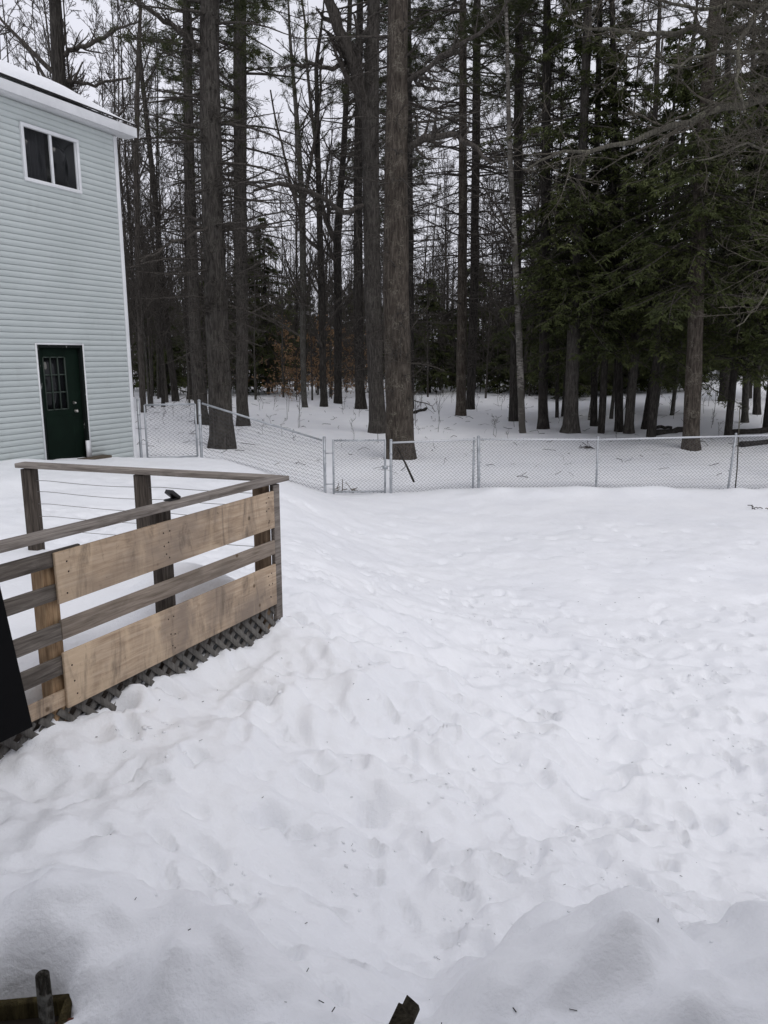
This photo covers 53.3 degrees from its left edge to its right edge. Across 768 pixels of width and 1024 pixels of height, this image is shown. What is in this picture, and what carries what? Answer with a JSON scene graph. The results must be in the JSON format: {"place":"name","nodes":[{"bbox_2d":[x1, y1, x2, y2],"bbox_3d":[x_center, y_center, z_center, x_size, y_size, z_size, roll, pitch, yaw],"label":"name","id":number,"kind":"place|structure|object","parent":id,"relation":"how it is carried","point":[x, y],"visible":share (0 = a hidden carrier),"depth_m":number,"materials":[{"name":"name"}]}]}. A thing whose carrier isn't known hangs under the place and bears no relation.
{"place":"outdoors","nodes":[
{"label":"outdoors","id":0,"kind":"place"},
{"bbox_2d":[0,60,133,123],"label":"roof snow","id":1,"kind":"structure","parent":0,"point":[14,71],"depth_m":12.62,"materials":[{"name":"snow"}]},
{"bbox_2d":[0,366,767,1023],"bbox_3d":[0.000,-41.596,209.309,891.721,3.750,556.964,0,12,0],"label":"snow ground","id":2,"kind":"structure","parent":0,"point":[262,782],"depth_m":4.87,"materials":[{"name":"snow"}]},
{"bbox_2d":[0,588,32,742],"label":"black panel","id":3,"kind":"object","parent":2,"relation":"on","point":[15,718],"visible":1,"depth_m":3.65,"materials":[{"name":"black"}]},
{"bbox_2d":[0,994,71,1023],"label":"wooden rail","id":4,"kind":"object","parent":2,"relation":"on","point":[19,1010],"visible":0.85,"depth_m":2.17,"materials":[{"name":"brown wood"}]},
{"bbox_2d":[35,969,54,1023],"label":"post stub","id":5,"kind":"object","parent":2,"relation":"on","point":[44,998],"visible":1,"depth_m":2.06,"materials":[{"name":"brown wood"}]},
{"bbox_2d":[0,72,136,460],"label":"house","id":6,"kind":"structure","parent":2,"relation":"on","point":[66,386],"depth_m":13.54,"materials":[{"name":"plastic"}]},
{"bbox_2d":[18,121,81,193],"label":"window","id":7,"kind":"structure","parent":6,"relation":"in","point":[49,158],"depth_m":13.16,"materials":[{"name":"white glass"}]},
{"bbox_2d":[34,343,111,459],"bbox_3d":[-5.673,-1.832,13.900,0.317,2.405,1.500,5,13,24],"label":"door","id":8,"kind":"structure","parent":6,"relation":"in","point":[61,371],"depth_m":13.86,"materials":[{"name":"green paint"}]},
{"bbox_2d":[0,0,139,119],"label":"bare tree","id":9,"kind":"object","parent":2,"relation":"on","point":[56,69],"visible":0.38,"depth_m":24.38,"materials":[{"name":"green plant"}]},
{"bbox_2d":[7,0,137,270],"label":"bare tree","id":10,"kind":"object","parent":2,"relation":"on","point":[34,17],"visible":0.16,"depth_m":29.40,"materials":[{"name":"brown plant"}]},
{"bbox_2d":[19,0,131,224],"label":"bare tree","id":11,"kind":"object","parent":2,"relation":"on","point":[43,30],"visible":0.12,"depth_m":25.77,"materials":[{"name":"brown plant"}]},
{"bbox_2d":[73,0,144,318],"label":"bare tree","id":12,"kind":"object","parent":2,"relation":"on","point":[101,58],"visible":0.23,"depth_m":36.55,"materials":[{"name":"brown plant"}]},
{"bbox_2d":[92,0,162,318],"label":"bare tree","id":13,"kind":"object","parent":2,"relation":"on","point":[109,73],"visible":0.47,"depth_m":28.02,"materials":[{"name":"brown plant"}]},
{"bbox_2d":[87,0,167,397],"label":"bare tree","id":14,"kind":"object","parent":2,"relation":"on","point":[124,151],"visible":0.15,"depth_m":39.97,"materials":[{"name":"brown plant"}]},
{"bbox_2d":[88,0,176,366],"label":"bare tree","id":15,"kind":"object","parent":2,"relation":"on","point":[141,183],"visible":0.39,"depth_m":34.03,"materials":[{"name":"brown plant"}]},
{"bbox_2d":[104,0,168,412],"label":"slender tree","id":16,"kind":"object","parent":2,"relation":"on","point":[137,282],"visible":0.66,"depth_m":31.86,"materials":[{"name":"brown plant"}]},
{"bbox_2d":[117,0,164,403],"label":"bare tree","id":17,"kind":"object","parent":2,"relation":"on","point":[145,351],"visible":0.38,"depth_m":35.11,"materials":[{"name":"brown plant"}]},
{"bbox_2d":[0,462,288,758],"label":"wooden deck","id":18,"kind":"structure","parent":2,"relation":"on","point":[168,637],"depth_m":4.55,"materials":[{"name":"brown wood"}]},
{"bbox_2d":[0,547,234,704],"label":"deck snow","id":19,"kind":"structure","parent":18,"relation":"on","point":[23,623],"depth_m":5.16,"materials":[{"name":"snow"}]},
{"bbox_2d":[123,94,174,406],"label":"bare tree","id":20,"kind":"object","parent":2,"relation":"on","point":[149,346],"visible":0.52,"depth_m":35.45,"materials":[{"name":"brown plant"}]},
{"bbox_2d":[114,0,187,402],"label":"bare tree","id":21,"kind":"object","parent":2,"relation":"on","point":[165,380],"visible":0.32,"depth_m":37.40,"materials":[{"name":"brown plant"}]},
{"bbox_2d":[124,2,183,397],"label":"bare tree","id":22,"kind":"object","parent":2,"relation":"on","point":[159,356],"visible":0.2,"depth_m":41.26,"materials":[{"name":"brown plant"}]},
{"bbox_2d":[129,22,187,406],"bbox_3d":[-10.489,-13.362,35.458,3.442,17.503,3.308,-5,13,-22],"label":"bare tree","id":23,"kind":"object","parent":2,"relation":"on","point":[161,310],"visible":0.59,"depth_m":35.61,"materials":[{"name":"brown plant"}]},
{"bbox_2d":[117,17,199,401],"bbox_3d":[-11.199,-15.190,38.650,3.524,19.778,4.326,-9,15,-38],"label":"slender tree","id":24,"kind":"object","parent":2,"relation":"on","point":[173,378],"visible":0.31,"depth_m":38.54,"materials":[{"name":"brown plant"}]},
{"bbox_2d":[143,132,183,398],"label":"bare tree","id":25,"kind":"object","parent":2,"relation":"on","point":[154,287],"visible":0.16,"depth_m":41.33,"materials":[{"name":"brown plant"}]},
{"bbox_2d":[135,306,207,395],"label":"young hemlock","id":26,"kind":"object","parent":2,"relation":"on","point":[180,378],"visible":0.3,"depth_m":46.56,"materials":[{"name":"green plant"}]},
{"bbox_2d":[143,0,204,400],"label":"bare tree","id":27,"kind":"object","parent":2,"relation":"on","point":[170,192],"visible":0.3,"depth_m":39.02,"materials":[{"name":"brown plant"}]},
{"bbox_2d":[151,146,205,401],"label":"bare tree","id":28,"kind":"object","parent":2,"relation":"on","point":[178,253],"visible":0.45,"depth_m":37.79,"materials":[{"name":"brown plant"}]},
{"bbox_2d":[119,0,250,424],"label":"pine tree","id":29,"kind":"object","parent":2,"relation":"on","point":[198,382],"visible":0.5,"depth_m":27.72,"materials":[{"name":"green plant"}]},
{"bbox_2d":[131,0,247,399],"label":"slender tree","id":30,"kind":"object","parent":2,"relation":"on","point":[163,113],"visible":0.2,"depth_m":39.34,"materials":[{"name":"brown plant"}]},
{"bbox_2d":[162,58,228,403],"bbox_3d":[-9.307,-13.369,37.477,3.400,16.882,2.426,-4,12,-19],"label":"bare tree","id":31,"kind":"object","parent":2,"relation":"on","point":[204,333],"visible":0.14,"depth_m":37.94,"materials":[{"name":"brown plant"}]},
{"bbox_2d":[82,0,322,449],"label":"pine tree","id":32,"kind":"object","parent":2,"relation":"on","point":[212,229],"visible":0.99,"depth_m":21.11,"materials":[{"name":"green plant"}]},
{"bbox_2d":[133,0,347,425],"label":"pine tree","id":33,"kind":"object","parent":2,"relation":"on","point":[241,375],"visible":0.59,"depth_m":27.32,"materials":[{"name":"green plant"}]},
{"bbox_2d":[230,103,284,399],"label":"bare tree","id":34,"kind":"object","parent":2,"relation":"on","point":[255,391],"visible":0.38,"depth_m":42.45,"materials":[{"name":"brown plant"}]},
{"bbox_2d":[197,399,326,492],"bbox_3d":[-2.600,-1.172,16.675,2.751,2.590,0.078,-4,12,-18],"label":"chain link fence","id":35,"kind":"object","parent":2,"relation":"on","point":[324,475],"visible":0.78,"depth_m":16.59,"materials":[{"name":"metal"}]},
{"bbox_2d":[136,398,197,457],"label":"chain link gate","id":36,"kind":"structure","parent":35,"relation":"attached to","point":[146,428],"depth_m":15.87,"materials":[{"name":"metal"}]},
{"bbox_2d":[326,439,387,493],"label":"chain link gate","id":37,"kind":"structure","parent":35,"relation":"attached to","point":[384,467],"depth_m":17.20,"materials":[{"name":"metal"}]},
{"bbox_2d":[228,256,300,393],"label":"young hemlock","id":38,"kind":"object","parent":2,"relation":"on","point":[262,370],"visible":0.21,"depth_m":49.84,"materials":[{"name":"green plant"}]},
{"bbox_2d":[230,217,308,394],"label":"hemlock tree","id":39,"kind":"object","parent":2,"relation":"on","point":[268,354],"visible":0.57,"depth_m":47.96,"materials":[{"name":"green plant"}]},
{"bbox_2d":[252,113,312,396],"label":"bare tree","id":40,"kind":"object","parent":2,"relation":"on","point":[281,271],"visible":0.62,"depth_m":44.06,"materials":[{"name":"brown plant"}]},
{"bbox_2d":[251,320,315,394],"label":"beech sapling","id":41,"kind":"object","parent":2,"relation":"on","point":[279,348],"visible":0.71,"depth_m":45.95,"materials":[{"name":"brown plant"}]},
{"bbox_2d":[267,336,319,399],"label":"beech sapling","id":42,"kind":"object","parent":2,"relation":"on","point":[293,359],"visible":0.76,"depth_m":43.06,"materials":[{"name":"brown plant"}]},
{"bbox_2d":[249,1,339,407],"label":"beech tree","id":43,"kind":"object","parent":2,"relation":"on","point":[303,293],"visible":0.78,"depth_m":36.63,"materials":[{"name":"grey plant"}]},
{"bbox_2d":[266,10,326,389],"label":"bare tree","id":44,"kind":"object","parent":2,"relation":"on","point":[296,274],"visible":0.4,"depth_m":52.24,"materials":[{"name":"brown plant"}]},
{"bbox_2d":[288,152,333,399],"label":"bare tree","id":45,"kind":"object","parent":2,"relation":"on","point":[310,336],"visible":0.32,"depth_m":42.52,"materials":[{"name":"brown plant"}]},
{"bbox_2d":[297,325,354,398],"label":"beech sapling","id":46,"kind":"object","parent":2,"relation":"on","point":[327,370],"visible":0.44,"depth_m":45.21,"materials":[{"name":"brown plant"}]},
{"bbox_2d":[290,0,363,406],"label":"slender tree","id":47,"kind":"object","parent":2,"relation":"on","point":[320,292],"visible":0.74,"depth_m":37.96,"materials":[{"name":"brown plant"}]},
{"bbox_2d":[306,69,348,326],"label":"bare tree","id":48,"kind":"object","parent":2,"relation":"on","point":[327,234],"visible":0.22,"depth_m":58.17,"materials":[{"name":"brown plant"}]},
{"bbox_2d":[279,0,379,403],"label":"slender tree","id":49,"kind":"object","parent":2,"relation":"on","point":[335,240],"visible":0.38,"depth_m":39.89,"materials":[{"name":"brown plant"}]},
{"bbox_2d":[308,95,353,396],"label":"bare tree","id":50,"kind":"object","parent":2,"relation":"on","point":[331,271],"visible":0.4,"depth_m":46.12,"materials":[{"name":"brown plant"}]},
{"bbox_2d":[294,0,387,408],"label":"slender tree","id":51,"kind":"object","parent":2,"relation":"on","point":[359,351],"visible":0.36,"depth_m":36.63,"materials":[{"name":"brown plant"}]},
{"bbox_2d":[244,0,438,433],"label":"pine tree","id":52,"kind":"object","parent":2,"relation":"on","point":[348,51],"visible":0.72,"depth_m":25.69,"materials":[{"name":"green plant"}]},
{"bbox_2d":[328,94,421,339],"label":"pine tree","id":53,"kind":"object","parent":2,"relation":"on","point":[346,173],"visible":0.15,"depth_m":60.12,"materials":[{"name":"green plant"}]},
{"bbox_2d":[4,609,767,957],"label":"snow clods","id":54,"kind":"object","parent":2,"relation":"on","point":[474,769],"visible":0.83,"depth_m":4.44,"materials":[{"name":"snow"}]},
{"bbox_2d":[389,1003,401,1023],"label":"weathered board","id":55,"kind":"object","parent":2,"relation":"on","point":[395,1013],"visible":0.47,"depth_m":2.05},
{"bbox_2d":[393,995,419,1023],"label":"weathered board","id":56,"kind":"object","parent":55,"relation":"on","point":[409,1010],"visible":1,"depth_m":2.02,"materials":[{"name":"wood"}]},
{"bbox_2d":[321,0,470,346],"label":"pine tree","id":57,"kind":"object","parent":2,"relation":"on","point":[444,92],"visible":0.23,"depth_m":42.53,"materials":[{"name":"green plant"}]},
{"bbox_2d":[288,0,511,459],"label":"pine tree","id":58,"kind":"object","parent":2,"relation":"on","point":[399,421],"visible":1,"depth_m":20.40,"materials":[{"name":"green plant"}]},
{"bbox_2d":[343,0,458,408],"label":"slender tree","id":59,"kind":"object","parent":2,"relation":"on","point":[411,230],"visible":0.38,"depth_m":36.28,"materials":[{"name":"brown plant"}]},
{"bbox_2d":[379,98,457,307],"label":"pine tree","id":60,"kind":"object","parent":2,"relation":"on","point":[427,167],"visible":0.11,"depth_m":66.68,"materials":[{"name":"green plant"}]},
{"bbox_2d":[127,189,710,361],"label":"wood","id":61,"kind":"object","parent":2,"relation":"on","point":[351,260],"visible":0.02,"depth_m":96.87,"materials":[{"name":"brown plant"}]},
{"bbox_2d":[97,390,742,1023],"bbox_3d":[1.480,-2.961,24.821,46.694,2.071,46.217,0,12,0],"label":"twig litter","id":62,"kind":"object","parent":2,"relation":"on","point":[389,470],"visible":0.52,"depth_m":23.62,"materials":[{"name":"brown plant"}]},
{"bbox_2d":[413,163,444,396],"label":"bare tree","id":63,"kind":"object","parent":2,"relation":"on","point":[428,350],"visible":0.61,"depth_m":44.57,"materials":[{"name":"brown plant"}]},
{"bbox_2d":[130,236,742,394],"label":"brush","id":64,"kind":"object","parent":2,"relation":"on","point":[314,353],"visible":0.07,"depth_m":51.25,"materials":[{"name":"brown plant"}]},
{"bbox_2d":[414,279,467,393],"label":"young hemlock","id":65,"kind":"object","parent":2,"relation":"on","point":[442,374],"visible":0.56,"depth_m":48.07,"materials":[{"name":"green plant"}]},
{"bbox_2d":[413,77,468,382],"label":"bare tree","id":66,"kind":"object","parent":2,"relation":"on","point":[432,243],"visible":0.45,"depth_m":54.10,"materials":[{"name":"brown plant"}]},
{"bbox_2d":[421,142,467,389],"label":"bare tree","id":67,"kind":"object","parent":2,"relation":"on","point":[446,179],"visible":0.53,"depth_m":49.47,"materials":[{"name":"brown plant"}]},
{"bbox_2d":[381,0,541,415],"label":"pine tree","id":68,"kind":"object","parent":2,"relation":"on","point":[462,355],"visible":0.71,"depth_m":32.15,"materials":[{"name":"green plant"}]},
{"bbox_2d":[161,367,766,437],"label":"undergrowth","id":69,"kind":"object","parent":2,"relation":"on","point":[438,407],"visible":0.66,"depth_m":29.75,"materials":[{"name":"brown plant"}]},
{"bbox_2d":[433,264,510,388],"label":"young hemlock","id":70,"kind":"object","parent":2,"relation":"on","point":[454,327],"visible":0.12,"depth_m":49.96,"materials":[{"name":"green plant"}]},
{"bbox_2d":[408,0,541,409],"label":"pine tree","id":71,"kind":"object","parent":2,"relation":"on","point":[471,373],"visible":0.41,"depth_m":35.24,"materials":[{"name":"green plant"}]},
{"bbox_2d":[467,169,508,397],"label":"bare tree","id":72,"kind":"object","parent":2,"relation":"on","point":[488,338],"visible":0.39,"depth_m":42.90,"materials":[{"name":"brown plant"}]},
{"bbox_2d":[478,326,509,393],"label":"young hemlock","id":73,"kind":"object","parent":2,"relation":"on","point":[494,383],"visible":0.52,"depth_m":46.89,"materials":[{"name":"green plant"}]},
{"bbox_2d":[478,98,510,386],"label":"bare tree","id":74,"kind":"object","parent":2,"relation":"on","point":[496,249],"visible":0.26,"depth_m":48.16,"materials":[{"name":"brown plant"}]},
{"bbox_2d":[465,0,550,432],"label":"birch tree","id":75,"kind":"object","parent":2,"relation":"on","point":[519,344],"visible":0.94,"depth_m":25.89,"materials":[{"name":"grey plant"}]},
{"bbox_2d":[468,16,554,326],"bbox_3d":[5.765,-15.051,34.696,4.043,21.590,4.101,-4,12,-17],"label":"bare tree","id":76,"kind":"object","parent":2,"relation":"on","point":[488,214],"visible":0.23,"depth_m":34.38,"materials":[{"name":"brown plant"}]},
{"bbox_2d":[444,0,596,421],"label":"pine tree","id":77,"kind":"object","parent":2,"relation":"on","point":[519,175],"visible":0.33,"depth_m":29.78,"materials":[{"name":"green plant"}]},
{"bbox_2d":[467,15,573,337],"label":"pine tree","id":78,"kind":"object","parent":2,"relation":"on","point":[532,70],"visible":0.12,"depth_m":52.58,"materials":[{"name":"green plant"}]},
{"bbox_2d":[491,0,572,398],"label":"bare tree","id":79,"kind":"object","parent":2,"relation":"on","point":[528,327],"visible":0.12,"depth_m":39.72,"materials":[{"name":"brown plant"}]},
{"bbox_2d":[451,0,634,428],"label":"pine tree","id":80,"kind":"object","parent":2,"relation":"on","point":[548,67],"visible":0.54,"depth_m":26.71,"materials":[{"name":"green plant"}]},
{"bbox_2d":[493,40,594,342],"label":"pine tree","id":81,"kind":"object","parent":2,"relation":"on","point":[557,88],"visible":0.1,"depth_m":44.48,"materials":[{"name":"green plant"}]},
{"bbox_2d":[551,50,575,417],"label":"slender tree","id":82,"kind":"object","parent":2,"relation":"on","point":[556,398],"visible":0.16,"depth_m":31.93,"materials":[{"name":"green plant"}]},
{"bbox_2d":[500,142,631,416],"bbox_3d":[7.599,-9.266,31.688,5.789,11.401,5.920,-6,13,-29],"label":"hemlock tree","id":83,"kind":"object","parent":2,"relation":"on","point":[553,342],"visible":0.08,"depth_m":31.77,"materials":[{"name":"green plant"}]},
{"bbox_2d":[548,321,600,398],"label":"young hemlock","id":84,"kind":"object","parent":2,"relation":"on","point":[581,385],"visible":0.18,"depth_m":40.30,"materials":[{"name":"green plant"}]},
{"bbox_2d":[478,0,674,433],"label":"pine tree","id":85,"kind":"object","parent":2,"relation":"on","point":[571,423],"visible":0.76,"depth_m":25.31,"materials":[{"name":"green plant"}]},
{"bbox_2d":[389,433,767,492],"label":"chain link fence","id":86,"kind":"object","parent":2,"relation":"on","point":[478,450],"visible":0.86,"depth_m":17.68,"materials":[{"name":"metal"}]},
{"bbox_2d":[520,0,667,426],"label":"slender tree","id":87,"kind":"object","parent":2,"relation":"on","point":[594,379],"visible":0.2,"depth_m":26.83,"materials":[{"name":"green plant"}]},
{"bbox_2d":[516,47,686,433],"bbox_3d":[7.747,-8.873,26.415,5.620,12.975,5.999,-4,12,-19],"label":"hemlock tree","id":88,"kind":"object","parent":2,"relation":"on","point":[606,333],"visible":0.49,"depth_m":25.50,"materials":[{"name":"green plant"}]},
{"bbox_2d":[536,0,704,431],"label":"slender tree","id":89,"kind":"object","parent":2,"relation":"on","point":[618,367],"visible":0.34,"depth_m":25.68,"materials":[{"name":"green plant"}]},
{"bbox_2d":[570,0,681,224],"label":"pine tree","id":90,"kind":"object","parent":2,"relation":"on","point":[626,62],"visible":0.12,"depth_m":51.50,"materials":[{"name":"green plant"}]},
{"bbox_2d":[494,0,767,341],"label":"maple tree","id":91,"kind":"object","parent":2,"relation":"on","point":[760,99],"visible":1,"depth_m":15.35,"materials":[{"name":"grey plant"}]},
{"bbox_2d":[579,155,685,407],"bbox_3d":[11.219,-9.893,33.576,5.920,11.401,5.789,-10,15,-39],"label":"hemlock tree","id":92,"kind":"object","parent":2,"relation":"on","point":[672,367],"visible":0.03,"depth_m":33.00,"materials":[{"name":"green plant"}]},
{"bbox_2d":[609,24,664,418],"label":"slender tree","id":93,"kind":"object","parent":2,"relation":"on","point":[613,398],"visible":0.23,"depth_m":29.89,"materials":[{"name":"brown plant"}]},
{"bbox_2d":[603,1,704,433],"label":"slender tree","id":94,"kind":"object","parent":2,"relation":"on","point":[629,428],"visible":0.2,"depth_m":26.28,"materials":[{"name":"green plant"}]},
{"bbox_2d":[577,0,767,450],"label":"pine tree","id":95,"kind":"object","parent":2,"relation":"on","point":[691,297],"visible":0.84,"depth_m":21.86,"materials":[{"name":"green plant"}]},
{"bbox_2d":[593,19,760,436],"bbox_3d":[9.417,-8.628,24.702,4.970,13.121,5.928,0,12,-1],"label":"hemlock tree","id":96,"kind":"object","parent":2,"relation":"on","point":[658,346],"visible":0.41,"depth_m":24.49,"materials":[{"name":"green plant"}]},
{"bbox_2d":[641,0,726,429],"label":"slender tree","id":97,"kind":"object","parent":2,"relation":"on","point":[645,418],"visible":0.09,"depth_m":27.24,"materials":[{"name":"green plant"}]},
{"bbox_2d":[608,101,767,412],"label":"hemlock tree","id":98,"kind":"object","parent":2,"relation":"on","point":[707,318],"visible":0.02,"depth_m":30.59,"materials":[{"name":"green plant"}]},
{"bbox_2d":[660,42,767,435],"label":"hemlock tree","id":99,"kind":"object","parent":2,"relation":"on","point":[740,348],"visible":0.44,"depth_m":24.14,"materials":[{"name":"green plant"}]},
{"bbox_2d":[679,12,766,400],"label":"hemlock tree","id":100,"kind":"object","parent":2,"relation":"on","point":[725,389],"visible":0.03,"depth_m":33.22,"materials":[{"name":"green plant"}]},
{"bbox_2d":[695,0,767,414],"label":"slender tree","id":101,"kind":"object","parent":2,"relation":"on","point":[756,410],"visible":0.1,"depth_m":29.23,"materials":[{"name":"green plant"}]},
{"bbox_2d":[702,72,767,427],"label":"hemlock tree","id":102,"kind":"object","parent":2,"relation":"on","point":[765,416],"visible":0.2,"depth_m":26.37,"materials":[{"name":"green plant"}]},
{"bbox_2d":[706,22,767,422],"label":"slender tree","id":103,"kind":"object","parent":2,"relation":"on","point":[744,410],"visible":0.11,"depth_m":28.34,"materials":[{"name":"brown plant"}]},
{"bbox_2d":[717,212,767,381],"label":"hemlock tree","id":104,"kind":"object","parent":2,"relation":"on","point":[764,312],"visible":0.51,"depth_m":23.38,"materials":[{"name":"green plant"}]},
{"bbox_2d":[0,0,767,350],"label":"sky","id":105,"kind":"structure","parent":0,"point":[77,25],"materials":[{"name":"white"}]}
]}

